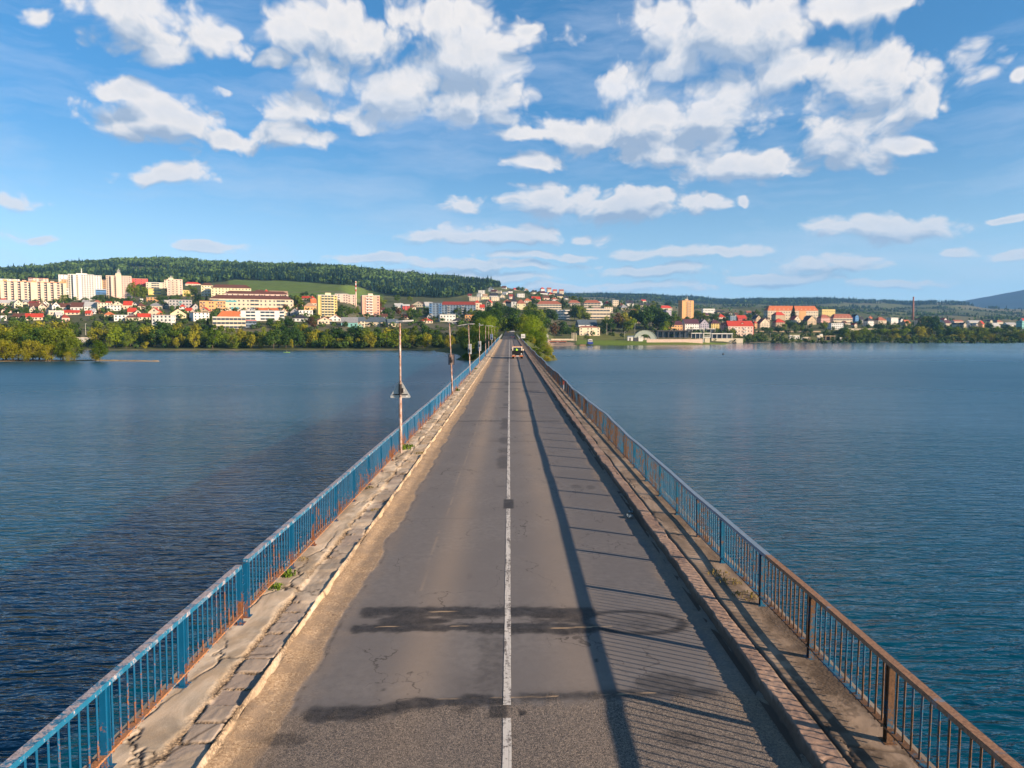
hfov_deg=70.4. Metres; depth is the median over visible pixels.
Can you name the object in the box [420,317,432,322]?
house
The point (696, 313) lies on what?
broadleaf tree
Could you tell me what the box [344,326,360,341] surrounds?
broadleaf tree
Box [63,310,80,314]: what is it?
house
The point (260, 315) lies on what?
apartment block
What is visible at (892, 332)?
willow tree
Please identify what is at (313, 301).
house
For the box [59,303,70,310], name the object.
house
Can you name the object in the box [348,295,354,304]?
apartment block
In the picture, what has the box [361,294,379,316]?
apartment block
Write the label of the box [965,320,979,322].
house
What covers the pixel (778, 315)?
house
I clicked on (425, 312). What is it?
broadleaf tree
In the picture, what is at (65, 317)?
house
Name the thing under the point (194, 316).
house
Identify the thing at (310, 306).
house
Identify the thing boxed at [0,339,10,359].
willow tree
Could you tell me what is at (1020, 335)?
shrub
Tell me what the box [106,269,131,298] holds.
apartment block
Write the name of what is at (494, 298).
house
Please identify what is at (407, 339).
broadleaf tree
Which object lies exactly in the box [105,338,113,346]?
broadleaf tree
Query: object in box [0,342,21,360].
willow tree
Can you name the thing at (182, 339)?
willow tree
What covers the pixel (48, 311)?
house
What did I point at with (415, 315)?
broadleaf tree
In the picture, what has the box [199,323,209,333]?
broadleaf tree
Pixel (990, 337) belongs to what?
shrub
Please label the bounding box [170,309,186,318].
house
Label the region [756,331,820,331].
roadside wall
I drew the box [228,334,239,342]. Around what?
willow tree
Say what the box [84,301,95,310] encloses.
house
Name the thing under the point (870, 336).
shrub
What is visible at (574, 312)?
broadleaf tree
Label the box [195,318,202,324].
broadleaf tree
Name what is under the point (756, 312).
broadleaf tree
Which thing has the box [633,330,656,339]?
arched canopy
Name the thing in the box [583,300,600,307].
hospital
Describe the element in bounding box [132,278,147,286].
apartment block
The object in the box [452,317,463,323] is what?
house
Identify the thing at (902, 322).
house
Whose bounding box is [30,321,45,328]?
willow tree
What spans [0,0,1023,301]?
sky
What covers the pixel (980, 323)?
house
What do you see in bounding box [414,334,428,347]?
broadleaf tree
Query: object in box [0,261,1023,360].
ground
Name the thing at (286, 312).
house
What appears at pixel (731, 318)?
house
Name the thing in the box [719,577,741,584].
dry weed
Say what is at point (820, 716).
pavement
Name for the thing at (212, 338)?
poplar tree
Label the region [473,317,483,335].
broadleaf tree
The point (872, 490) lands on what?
water
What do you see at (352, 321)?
house
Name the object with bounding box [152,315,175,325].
apartment building
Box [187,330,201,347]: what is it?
willow tree
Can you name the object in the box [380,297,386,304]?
broadleaf tree
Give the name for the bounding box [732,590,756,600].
dry weed
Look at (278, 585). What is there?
weed
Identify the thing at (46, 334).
broadleaf tree
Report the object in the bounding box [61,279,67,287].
apartment block
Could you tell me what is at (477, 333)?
broadleaf tree
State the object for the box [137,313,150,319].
house
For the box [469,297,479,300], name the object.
house
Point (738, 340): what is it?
sea wall
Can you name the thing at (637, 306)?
broadleaf tree
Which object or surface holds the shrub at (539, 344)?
on the ground
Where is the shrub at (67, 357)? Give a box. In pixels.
[62,350,76,360]
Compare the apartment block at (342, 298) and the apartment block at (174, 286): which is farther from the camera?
the apartment block at (174, 286)
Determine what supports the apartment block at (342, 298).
on the ground
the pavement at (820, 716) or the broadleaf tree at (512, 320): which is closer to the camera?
the pavement at (820, 716)
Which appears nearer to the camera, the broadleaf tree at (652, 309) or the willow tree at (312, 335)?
the willow tree at (312, 335)
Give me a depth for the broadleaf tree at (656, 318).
1018.54 m
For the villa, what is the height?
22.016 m
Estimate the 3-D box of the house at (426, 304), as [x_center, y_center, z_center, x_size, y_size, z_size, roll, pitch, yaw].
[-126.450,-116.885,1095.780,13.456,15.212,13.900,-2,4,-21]
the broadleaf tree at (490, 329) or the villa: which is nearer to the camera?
the broadleaf tree at (490, 329)
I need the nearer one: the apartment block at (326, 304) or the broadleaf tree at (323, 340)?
the broadleaf tree at (323, 340)
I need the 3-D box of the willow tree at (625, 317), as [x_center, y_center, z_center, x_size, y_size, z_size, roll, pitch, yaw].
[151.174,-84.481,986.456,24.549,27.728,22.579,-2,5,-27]
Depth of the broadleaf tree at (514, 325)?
621.88 m
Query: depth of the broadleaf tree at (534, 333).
388.32 m
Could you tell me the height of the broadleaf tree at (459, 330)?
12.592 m
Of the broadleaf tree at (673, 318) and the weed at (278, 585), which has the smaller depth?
the weed at (278, 585)
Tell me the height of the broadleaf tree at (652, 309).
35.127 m
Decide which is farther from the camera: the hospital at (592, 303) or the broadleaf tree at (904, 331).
the hospital at (592, 303)
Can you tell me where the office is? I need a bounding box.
[556,310,569,318]
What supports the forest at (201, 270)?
on the ground
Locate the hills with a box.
[961,290,1023,308]
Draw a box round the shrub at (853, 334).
[849,329,858,339]
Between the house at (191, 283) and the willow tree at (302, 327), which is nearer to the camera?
the willow tree at (302, 327)
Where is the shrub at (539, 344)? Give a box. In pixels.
[536,341,544,347]
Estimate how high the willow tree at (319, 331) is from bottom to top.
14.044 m
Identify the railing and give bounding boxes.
[0,337,498,767]
[520,337,1023,767]
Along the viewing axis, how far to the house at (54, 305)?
838.44 m
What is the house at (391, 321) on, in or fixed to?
on the ground
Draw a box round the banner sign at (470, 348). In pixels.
[468,344,471,353]
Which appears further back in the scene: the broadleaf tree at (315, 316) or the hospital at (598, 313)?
the hospital at (598, 313)
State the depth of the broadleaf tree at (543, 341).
373.93 m
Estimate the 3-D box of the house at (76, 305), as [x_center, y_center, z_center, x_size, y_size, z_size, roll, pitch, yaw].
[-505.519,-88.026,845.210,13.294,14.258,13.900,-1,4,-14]
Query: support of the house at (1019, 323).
on the ground
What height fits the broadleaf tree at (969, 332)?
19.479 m
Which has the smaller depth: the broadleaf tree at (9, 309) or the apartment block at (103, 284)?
the broadleaf tree at (9, 309)
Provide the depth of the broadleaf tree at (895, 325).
1257.10 m
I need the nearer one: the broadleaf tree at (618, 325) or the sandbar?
the sandbar
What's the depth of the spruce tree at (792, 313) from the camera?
1438.78 m
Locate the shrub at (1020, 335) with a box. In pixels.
[1015,333,1023,340]
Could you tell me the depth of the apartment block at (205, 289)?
1148.59 m
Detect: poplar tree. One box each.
[139,287,147,300]
[208,328,217,348]
[293,295,302,308]
[627,309,638,321]
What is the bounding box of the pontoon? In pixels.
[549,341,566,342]
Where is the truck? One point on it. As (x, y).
(519, 351)
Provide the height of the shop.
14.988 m
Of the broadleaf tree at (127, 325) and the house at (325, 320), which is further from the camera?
the house at (325, 320)
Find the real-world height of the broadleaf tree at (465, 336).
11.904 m
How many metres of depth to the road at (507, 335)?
441.90 m
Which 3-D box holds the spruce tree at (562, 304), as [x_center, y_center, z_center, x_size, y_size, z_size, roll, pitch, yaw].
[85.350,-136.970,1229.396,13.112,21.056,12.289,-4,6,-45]
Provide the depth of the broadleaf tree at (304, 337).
577.12 m
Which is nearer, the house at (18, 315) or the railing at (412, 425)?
the railing at (412, 425)
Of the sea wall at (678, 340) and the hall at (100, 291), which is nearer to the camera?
the sea wall at (678, 340)
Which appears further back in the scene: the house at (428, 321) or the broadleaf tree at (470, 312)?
the broadleaf tree at (470, 312)
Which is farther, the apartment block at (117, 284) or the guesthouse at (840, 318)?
the guesthouse at (840, 318)
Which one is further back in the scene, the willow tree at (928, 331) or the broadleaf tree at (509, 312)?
the willow tree at (928, 331)
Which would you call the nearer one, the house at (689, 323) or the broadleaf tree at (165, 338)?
the broadleaf tree at (165, 338)
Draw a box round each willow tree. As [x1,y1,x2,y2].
[0,326,14,359]
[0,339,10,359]
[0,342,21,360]
[18,339,45,359]
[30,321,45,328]
[34,343,55,360]
[46,321,64,329]
[56,321,73,330]
[84,327,105,343]
[89,350,100,360]
[98,329,113,346]
[137,325,155,345]
[170,323,183,333]
[172,337,179,346]
[176,333,185,346]
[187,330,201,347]
[189,323,202,333]
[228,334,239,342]
[235,329,245,336]
[237,333,247,343]
[246,333,257,346]
[297,323,307,335]
[305,331,318,345]
[313,329,326,335]
[362,331,377,348]
[382,328,394,337]
[408,335,416,346]
[422,332,432,348]
[443,335,455,347]
[615,312,631,328]
[888,328,900,337]
[913,326,926,335]
[923,328,933,336]
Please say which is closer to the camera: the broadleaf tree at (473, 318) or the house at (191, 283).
the broadleaf tree at (473, 318)
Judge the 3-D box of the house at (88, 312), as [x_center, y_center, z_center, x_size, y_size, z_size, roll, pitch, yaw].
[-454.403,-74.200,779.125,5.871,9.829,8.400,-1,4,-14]
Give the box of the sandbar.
[0,359,157,361]
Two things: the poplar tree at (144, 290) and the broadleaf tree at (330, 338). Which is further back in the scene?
the poplar tree at (144, 290)
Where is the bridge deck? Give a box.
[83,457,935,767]
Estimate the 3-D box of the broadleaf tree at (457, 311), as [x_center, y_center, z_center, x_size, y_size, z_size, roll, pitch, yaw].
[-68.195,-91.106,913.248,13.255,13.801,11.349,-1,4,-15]
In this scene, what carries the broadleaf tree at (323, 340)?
on the ground
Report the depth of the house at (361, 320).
758.54 m
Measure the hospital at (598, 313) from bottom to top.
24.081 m
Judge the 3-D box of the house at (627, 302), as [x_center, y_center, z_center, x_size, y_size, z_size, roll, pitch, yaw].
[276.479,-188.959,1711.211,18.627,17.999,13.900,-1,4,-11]
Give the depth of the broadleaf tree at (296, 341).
564.07 m
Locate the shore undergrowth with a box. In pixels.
[58,332,460,348]
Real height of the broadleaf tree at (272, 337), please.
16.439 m
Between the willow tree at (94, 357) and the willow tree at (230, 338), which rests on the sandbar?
the willow tree at (94, 357)
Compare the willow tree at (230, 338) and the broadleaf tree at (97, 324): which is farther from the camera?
the broadleaf tree at (97, 324)
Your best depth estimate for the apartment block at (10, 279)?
1529.69 m
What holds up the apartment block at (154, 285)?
on the ground
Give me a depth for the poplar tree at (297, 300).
865.64 m
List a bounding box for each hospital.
[209,295,293,310]
[211,284,250,296]
[224,291,288,295]
[537,301,560,308]
[567,300,579,306]
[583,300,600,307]
[584,308,609,318]
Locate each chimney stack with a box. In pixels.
[355,281,356,306]
[911,297,913,319]
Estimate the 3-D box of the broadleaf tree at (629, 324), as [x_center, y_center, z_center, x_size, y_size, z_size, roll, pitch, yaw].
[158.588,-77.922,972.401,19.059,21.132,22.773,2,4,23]
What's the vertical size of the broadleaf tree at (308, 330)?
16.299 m
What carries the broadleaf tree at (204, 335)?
on the ground
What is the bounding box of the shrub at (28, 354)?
[17,349,31,360]
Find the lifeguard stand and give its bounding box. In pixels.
[702,333,710,342]
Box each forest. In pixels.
[0,254,500,296]
[535,290,1023,321]
[548,292,1021,310]
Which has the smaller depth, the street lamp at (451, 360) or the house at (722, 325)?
the street lamp at (451, 360)
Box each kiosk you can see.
[627,336,633,340]
[633,337,642,340]
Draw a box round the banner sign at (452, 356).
[448,354,453,364]
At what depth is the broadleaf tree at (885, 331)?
1143.03 m
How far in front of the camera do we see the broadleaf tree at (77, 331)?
614.30 m
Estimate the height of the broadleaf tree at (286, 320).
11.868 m
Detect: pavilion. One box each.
[654,330,691,337]
[689,333,702,338]
[710,333,732,338]
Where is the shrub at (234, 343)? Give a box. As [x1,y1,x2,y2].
[227,335,239,348]
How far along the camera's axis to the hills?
8525.17 m
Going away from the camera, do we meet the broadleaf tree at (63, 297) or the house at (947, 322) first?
the broadleaf tree at (63, 297)
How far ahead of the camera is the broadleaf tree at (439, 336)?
567.00 m
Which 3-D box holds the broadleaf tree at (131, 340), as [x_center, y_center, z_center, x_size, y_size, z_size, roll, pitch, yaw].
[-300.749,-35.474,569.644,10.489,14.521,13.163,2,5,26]
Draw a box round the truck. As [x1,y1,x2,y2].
[511,346,523,357]
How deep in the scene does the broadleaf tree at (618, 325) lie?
983.45 m
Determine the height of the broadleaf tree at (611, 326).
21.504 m
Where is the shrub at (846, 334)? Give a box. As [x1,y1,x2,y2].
[843,332,851,340]
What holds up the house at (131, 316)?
on the ground
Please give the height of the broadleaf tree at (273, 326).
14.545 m
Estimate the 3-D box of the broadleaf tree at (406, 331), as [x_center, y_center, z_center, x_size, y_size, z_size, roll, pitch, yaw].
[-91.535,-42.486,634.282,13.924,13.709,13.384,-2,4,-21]
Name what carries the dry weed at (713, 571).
on the pavement at (820, 716)
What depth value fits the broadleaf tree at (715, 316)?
1321.21 m
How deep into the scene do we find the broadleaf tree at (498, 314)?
606.43 m
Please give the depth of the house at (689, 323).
1052.62 m
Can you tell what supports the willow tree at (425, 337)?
on the ground
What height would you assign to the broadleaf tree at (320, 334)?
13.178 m
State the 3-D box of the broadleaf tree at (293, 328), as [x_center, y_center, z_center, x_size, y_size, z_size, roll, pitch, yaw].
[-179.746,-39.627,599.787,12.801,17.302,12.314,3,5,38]
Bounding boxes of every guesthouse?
[726,321,752,335]
[830,314,852,324]
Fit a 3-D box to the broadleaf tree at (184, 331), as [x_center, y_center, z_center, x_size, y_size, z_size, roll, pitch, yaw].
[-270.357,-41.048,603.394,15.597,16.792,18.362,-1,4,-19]
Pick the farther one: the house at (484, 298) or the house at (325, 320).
the house at (484, 298)
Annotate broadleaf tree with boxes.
[0,328,33,359]
[1,305,11,311]
[7,320,20,327]
[7,323,40,356]
[11,321,31,327]
[13,305,24,312]
[16,327,54,359]
[36,327,69,359]
[46,326,83,359]
[51,341,66,360]
[59,295,67,300]
[65,337,86,359]
[67,323,81,336]
[87,321,108,338]
[89,340,109,360]
[104,322,115,330]
[105,326,125,347]
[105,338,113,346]
[119,323,135,335]
[121,331,137,346]
[121,335,130,348]
[125,322,142,341]
[126,281,139,296]
[131,329,145,345]
[145,328,164,346]
[151,321,171,337]
[158,321,177,337]
[160,333,171,343]
[165,329,180,346]
[177,325,192,338]
[190,287,197,293]
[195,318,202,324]
[198,330,208,339]
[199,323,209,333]
[209,329,223,342]
[217,325,228,339]
[225,327,235,336]
[257,326,271,336]
[258,338,264,348]
[262,328,282,348]
[269,324,280,333]
[276,324,289,335]
[278,329,292,345]
[284,316,292,325]
[286,329,303,345]
[287,326,302,339]
[300,331,308,341]
[302,326,317,340]
[305,317,313,323]
[311,312,321,320]
[317,332,327,342]
[319,334,327,348]
[326,335,335,344]
[327,326,344,342]
[334,308,344,315]
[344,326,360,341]
[344,336,353,345]
[352,324,372,340]
[359,327,375,339]
[374,327,383,337]
[378,332,392,344]
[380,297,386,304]
[389,329,401,340]
[391,333,402,345]
[394,324,403,335]
[401,328,412,338]
[401,334,410,344]
[406,308,411,317]
[409,309,420,318]
[410,325,419,335]
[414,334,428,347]
[415,327,430,342]
[422,308,428,314]
[428,329,439,340]
[434,334,443,347]
[453,306,461,316]
[456,326,466,337]
[457,328,467,341]
[460,337,472,350]
[462,330,472,343]
[467,308,475,314]
[467,309,487,326]
[469,328,482,340]
[472,331,484,347]
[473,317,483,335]
[477,320,494,333]
[481,312,497,321]
[481,315,498,332]
[481,324,496,335]
[486,303,494,311]
[488,308,503,326]
[490,301,502,310]
[497,320,504,329]
[500,304,507,316]
[500,314,510,330]
[503,307,512,316]
[505,315,518,328]
[508,311,520,330]
[510,305,520,314]
[510,320,518,328]
[517,314,530,331]
[521,302,536,312]
[523,309,548,325]
[523,314,541,327]
[523,319,541,332]
[523,321,536,334]
[528,329,539,343]
[535,325,548,341]
[536,309,545,320]
[538,331,548,340]
[539,337,547,345]
[545,309,555,316]
[548,322,559,336]
[550,311,558,321]
[557,320,567,335]
[565,327,570,335]
[567,305,577,320]
[570,324,578,332]
[575,305,585,319]
[580,308,590,319]
[600,315,609,328]
[605,318,616,329]
[611,312,623,330]
[622,318,636,332]
[634,303,641,322]
[637,304,656,327]
[640,305,657,326]
[652,308,663,328]
[654,311,667,326]
[658,313,674,327]
[659,321,670,329]
[669,315,676,320]
[694,310,701,317]
[709,314,718,319]
[752,309,760,314]
[773,325,782,332]
[786,319,793,326]
[820,321,828,330]
[834,327,848,334]
[859,327,870,335]
[873,321,885,328]
[880,328,889,335]
[889,322,898,328]
[894,328,910,336]
[902,321,910,327]
[903,326,919,334]
[917,319,923,326]
[921,315,931,327]
[923,316,936,327]
[927,325,944,336]
[931,316,941,326]
[943,326,955,335]
[956,327,974,338]
[964,326,984,335]
[972,327,988,336]
[984,322,993,326]
[989,326,1006,336]
[1004,326,1018,336]
[1012,331,1023,336]
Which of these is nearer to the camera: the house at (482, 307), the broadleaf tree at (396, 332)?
the broadleaf tree at (396, 332)
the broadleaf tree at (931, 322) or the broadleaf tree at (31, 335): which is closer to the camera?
the broadleaf tree at (31, 335)
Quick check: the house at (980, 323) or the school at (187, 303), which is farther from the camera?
the house at (980, 323)
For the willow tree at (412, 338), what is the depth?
573.31 m
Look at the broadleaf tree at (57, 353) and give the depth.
333.28 m
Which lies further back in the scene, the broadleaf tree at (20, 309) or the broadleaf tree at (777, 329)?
the broadleaf tree at (777, 329)
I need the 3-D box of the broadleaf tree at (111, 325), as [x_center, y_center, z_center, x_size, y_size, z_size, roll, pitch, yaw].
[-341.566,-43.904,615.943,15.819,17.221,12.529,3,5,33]
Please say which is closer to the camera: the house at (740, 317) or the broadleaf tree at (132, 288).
the broadleaf tree at (132, 288)
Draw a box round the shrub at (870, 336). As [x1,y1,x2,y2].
[862,329,874,339]
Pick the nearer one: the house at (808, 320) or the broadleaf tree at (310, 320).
the broadleaf tree at (310, 320)
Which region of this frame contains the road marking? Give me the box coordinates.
[502,344,511,767]
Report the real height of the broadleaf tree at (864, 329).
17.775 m
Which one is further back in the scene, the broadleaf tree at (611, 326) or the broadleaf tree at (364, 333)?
the broadleaf tree at (611, 326)
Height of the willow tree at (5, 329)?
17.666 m
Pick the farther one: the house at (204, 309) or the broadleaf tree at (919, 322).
the broadleaf tree at (919, 322)
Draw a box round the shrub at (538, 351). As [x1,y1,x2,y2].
[535,349,542,355]
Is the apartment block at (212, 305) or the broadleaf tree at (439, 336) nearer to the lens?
the broadleaf tree at (439, 336)
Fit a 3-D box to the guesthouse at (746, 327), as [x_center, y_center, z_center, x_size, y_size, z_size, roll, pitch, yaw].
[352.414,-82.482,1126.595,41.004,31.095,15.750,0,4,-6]
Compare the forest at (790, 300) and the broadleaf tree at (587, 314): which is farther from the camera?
the forest at (790, 300)
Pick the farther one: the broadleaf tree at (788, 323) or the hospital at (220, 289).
the broadleaf tree at (788, 323)
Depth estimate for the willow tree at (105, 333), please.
572.97 m
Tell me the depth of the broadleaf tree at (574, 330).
921.23 m
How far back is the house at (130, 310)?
771.13 m
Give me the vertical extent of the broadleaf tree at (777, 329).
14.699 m
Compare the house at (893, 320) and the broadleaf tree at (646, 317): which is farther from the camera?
the house at (893, 320)
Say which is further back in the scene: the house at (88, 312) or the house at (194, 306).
the house at (194, 306)
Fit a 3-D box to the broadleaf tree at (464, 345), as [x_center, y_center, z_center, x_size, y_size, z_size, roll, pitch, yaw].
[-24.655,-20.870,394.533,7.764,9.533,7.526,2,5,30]
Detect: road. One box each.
[204,339,812,767]
[502,331,516,338]
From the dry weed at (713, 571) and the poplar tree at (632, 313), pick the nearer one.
the dry weed at (713, 571)
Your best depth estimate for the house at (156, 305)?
862.60 m
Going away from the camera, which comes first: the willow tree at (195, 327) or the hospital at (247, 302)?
the willow tree at (195, 327)
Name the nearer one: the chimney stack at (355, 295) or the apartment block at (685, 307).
the chimney stack at (355, 295)
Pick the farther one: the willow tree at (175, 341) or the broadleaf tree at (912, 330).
the broadleaf tree at (912, 330)
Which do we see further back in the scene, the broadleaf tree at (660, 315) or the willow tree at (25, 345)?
the broadleaf tree at (660, 315)
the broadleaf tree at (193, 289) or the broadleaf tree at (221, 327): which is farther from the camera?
the broadleaf tree at (193, 289)
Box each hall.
[95,289,106,293]
[148,288,165,294]
[402,304,409,309]
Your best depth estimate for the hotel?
668.06 m
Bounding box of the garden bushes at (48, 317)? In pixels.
[0,293,509,339]
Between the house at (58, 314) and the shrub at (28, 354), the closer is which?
the shrub at (28, 354)
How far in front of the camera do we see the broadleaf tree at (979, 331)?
1133.02 m
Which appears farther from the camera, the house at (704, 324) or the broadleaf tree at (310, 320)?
the house at (704, 324)
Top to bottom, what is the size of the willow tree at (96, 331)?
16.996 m
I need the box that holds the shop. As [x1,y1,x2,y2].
[246,320,255,326]
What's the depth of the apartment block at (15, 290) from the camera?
978.26 m
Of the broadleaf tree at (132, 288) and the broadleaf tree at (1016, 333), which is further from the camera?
the broadleaf tree at (1016, 333)
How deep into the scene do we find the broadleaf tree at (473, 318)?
605.67 m
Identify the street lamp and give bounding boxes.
[396,320,413,452]
[448,321,456,394]
[458,324,469,365]
[479,325,480,363]
[485,326,485,355]
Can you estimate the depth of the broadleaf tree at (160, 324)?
598.16 m
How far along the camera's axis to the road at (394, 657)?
12.20 m
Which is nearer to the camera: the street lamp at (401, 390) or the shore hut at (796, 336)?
the street lamp at (401, 390)
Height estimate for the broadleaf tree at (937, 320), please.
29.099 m
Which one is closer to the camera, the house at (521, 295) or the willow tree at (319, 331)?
the willow tree at (319, 331)
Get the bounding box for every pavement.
[100,393,465,767]
[453,339,500,392]
[517,339,565,393]
[552,393,920,767]
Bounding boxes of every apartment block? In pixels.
[0,279,19,280]
[0,279,66,300]
[28,278,47,281]
[58,274,67,280]
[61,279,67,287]
[68,268,95,299]
[95,275,101,288]
[102,280,105,288]
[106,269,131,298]
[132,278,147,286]
[146,282,163,289]
[167,276,182,294]
[199,300,225,310]
[201,283,212,295]
[240,310,283,320]
[316,293,336,316]
[335,294,347,303]
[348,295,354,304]
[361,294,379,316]
[429,303,441,316]
[442,302,475,316]
[678,299,693,319]
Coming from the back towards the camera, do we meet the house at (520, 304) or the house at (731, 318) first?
the house at (731, 318)
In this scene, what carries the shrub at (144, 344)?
on the ground
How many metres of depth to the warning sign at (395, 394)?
30.31 m
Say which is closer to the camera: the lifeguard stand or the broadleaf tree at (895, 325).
the lifeguard stand
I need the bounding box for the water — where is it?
[0,342,1023,767]
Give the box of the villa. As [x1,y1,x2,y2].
[660,321,682,329]
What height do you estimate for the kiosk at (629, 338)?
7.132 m
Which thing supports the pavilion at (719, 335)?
on the ground
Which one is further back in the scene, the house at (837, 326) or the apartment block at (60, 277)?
the apartment block at (60, 277)
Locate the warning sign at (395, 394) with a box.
[390,381,409,397]
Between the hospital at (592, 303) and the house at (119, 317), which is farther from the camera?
the hospital at (592, 303)
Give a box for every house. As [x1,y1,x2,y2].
[0,300,14,305]
[12,300,22,307]
[12,313,24,319]
[25,313,44,319]
[29,303,40,308]
[38,303,46,310]
[46,310,63,313]
[51,302,59,310]
[53,311,62,317]
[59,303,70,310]
[59,313,69,321]
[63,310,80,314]
[70,302,83,310]
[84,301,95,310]
[85,310,92,315]
[95,302,109,309]
[107,305,120,310]
[114,315,128,320]
[123,301,133,308]
[125,313,139,320]
[127,307,136,314]
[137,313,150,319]
[147,297,156,301]
[148,307,162,315]
[150,303,163,308]
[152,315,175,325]
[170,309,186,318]
[184,282,200,285]
[189,303,199,311]
[189,312,209,320]
[200,307,210,311]
[281,309,288,315]
[290,307,297,315]
[292,315,308,321]
[297,310,312,315]
[302,303,316,309]
[310,299,316,305]
[316,316,331,323]
[328,315,340,321]
[341,317,357,326]
[358,317,364,326]
[365,317,387,326]
[386,318,398,326]
[394,303,402,309]
[413,301,422,306]
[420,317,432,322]
[423,302,432,307]
[439,314,455,321]
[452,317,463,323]
[465,315,472,320]
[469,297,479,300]
[479,304,484,311]
[480,297,488,300]
[489,293,497,296]
[489,297,498,300]
[516,293,524,297]
[516,300,525,309]
[575,320,597,326]
[575,326,599,335]
[611,300,618,306]
[625,300,633,305]
[660,306,671,309]
[682,319,699,329]
[699,319,708,328]
[709,319,720,328]
[720,322,725,331]
[727,316,735,320]
[736,315,746,320]
[752,315,760,321]
[757,318,769,327]
[771,312,784,320]
[772,319,784,326]
[789,316,800,323]
[802,316,816,324]
[817,314,829,323]
[827,323,842,329]
[851,314,858,322]
[863,317,873,325]
[874,317,886,325]
[886,318,897,324]
[901,320,910,325]
[941,320,950,326]
[950,320,963,322]
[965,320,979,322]
[978,320,983,326]
[1003,322,1015,325]
[1016,321,1023,328]
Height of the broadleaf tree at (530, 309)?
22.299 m
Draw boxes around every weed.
[268,582,284,590]
[277,567,295,577]
[402,444,411,449]
[708,568,729,576]
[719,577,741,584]
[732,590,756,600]
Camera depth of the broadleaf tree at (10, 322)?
631.31 m
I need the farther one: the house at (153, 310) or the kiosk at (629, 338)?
the kiosk at (629, 338)
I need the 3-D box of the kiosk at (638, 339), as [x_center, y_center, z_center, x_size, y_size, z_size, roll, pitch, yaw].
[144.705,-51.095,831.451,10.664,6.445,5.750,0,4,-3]
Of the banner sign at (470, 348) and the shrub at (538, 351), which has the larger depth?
the shrub at (538, 351)
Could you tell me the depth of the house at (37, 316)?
730.10 m
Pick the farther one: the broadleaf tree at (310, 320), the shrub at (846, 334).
the shrub at (846, 334)
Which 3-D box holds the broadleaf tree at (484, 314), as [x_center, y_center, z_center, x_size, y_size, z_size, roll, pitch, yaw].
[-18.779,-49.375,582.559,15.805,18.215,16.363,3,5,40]
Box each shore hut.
[788,335,799,338]
[824,336,834,340]
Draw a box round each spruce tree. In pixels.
[560,297,565,308]
[789,305,795,318]
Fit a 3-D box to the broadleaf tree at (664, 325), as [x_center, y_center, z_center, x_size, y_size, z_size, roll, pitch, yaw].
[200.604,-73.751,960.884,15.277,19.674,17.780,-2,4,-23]
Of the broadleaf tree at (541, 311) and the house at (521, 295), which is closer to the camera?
the broadleaf tree at (541, 311)
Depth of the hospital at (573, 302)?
1290.80 m
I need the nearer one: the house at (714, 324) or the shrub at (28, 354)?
the shrub at (28, 354)
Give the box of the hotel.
[213,311,245,329]
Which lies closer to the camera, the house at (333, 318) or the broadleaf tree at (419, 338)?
the broadleaf tree at (419, 338)
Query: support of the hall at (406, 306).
on the ground
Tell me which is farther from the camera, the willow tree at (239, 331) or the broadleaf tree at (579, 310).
the broadleaf tree at (579, 310)
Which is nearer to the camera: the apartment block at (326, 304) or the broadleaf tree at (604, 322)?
the apartment block at (326, 304)
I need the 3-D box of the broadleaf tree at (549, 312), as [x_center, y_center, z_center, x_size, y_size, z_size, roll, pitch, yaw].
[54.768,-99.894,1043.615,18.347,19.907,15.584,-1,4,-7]
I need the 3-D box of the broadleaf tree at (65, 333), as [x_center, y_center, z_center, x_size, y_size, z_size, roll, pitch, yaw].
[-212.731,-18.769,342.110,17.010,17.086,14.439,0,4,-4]
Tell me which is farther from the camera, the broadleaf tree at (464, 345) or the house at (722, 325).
the house at (722, 325)
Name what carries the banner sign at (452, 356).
attached to the street lamp at (451, 360)
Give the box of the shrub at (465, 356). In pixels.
[462,352,472,359]
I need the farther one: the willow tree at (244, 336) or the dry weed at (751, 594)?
the willow tree at (244, 336)
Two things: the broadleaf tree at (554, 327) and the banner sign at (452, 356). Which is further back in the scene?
the broadleaf tree at (554, 327)
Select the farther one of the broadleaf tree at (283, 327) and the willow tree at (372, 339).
the broadleaf tree at (283, 327)
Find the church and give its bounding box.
[505,293,518,307]
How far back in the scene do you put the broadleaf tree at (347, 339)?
568.32 m
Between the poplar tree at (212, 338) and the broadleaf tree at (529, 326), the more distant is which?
the poplar tree at (212, 338)
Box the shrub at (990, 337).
[986,333,995,340]
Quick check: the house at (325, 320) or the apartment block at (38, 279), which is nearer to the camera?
the house at (325, 320)
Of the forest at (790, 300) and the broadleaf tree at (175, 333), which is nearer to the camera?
the broadleaf tree at (175, 333)
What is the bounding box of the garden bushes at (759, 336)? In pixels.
[527,291,1023,342]
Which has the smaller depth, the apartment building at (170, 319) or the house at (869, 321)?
the apartment building at (170, 319)
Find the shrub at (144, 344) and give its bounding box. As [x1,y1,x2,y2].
[141,342,148,348]
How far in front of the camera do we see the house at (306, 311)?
778.87 m
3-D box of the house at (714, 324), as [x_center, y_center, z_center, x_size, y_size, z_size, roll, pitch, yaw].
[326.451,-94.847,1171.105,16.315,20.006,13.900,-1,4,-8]
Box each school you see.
[169,299,191,308]
[183,290,196,295]
[702,309,714,313]
[764,306,817,319]
[819,309,834,315]
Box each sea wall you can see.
[647,339,702,342]
[711,338,742,342]
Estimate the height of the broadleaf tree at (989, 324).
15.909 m
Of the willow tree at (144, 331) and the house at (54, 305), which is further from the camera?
the house at (54, 305)
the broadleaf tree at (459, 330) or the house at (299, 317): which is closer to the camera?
the broadleaf tree at (459, 330)

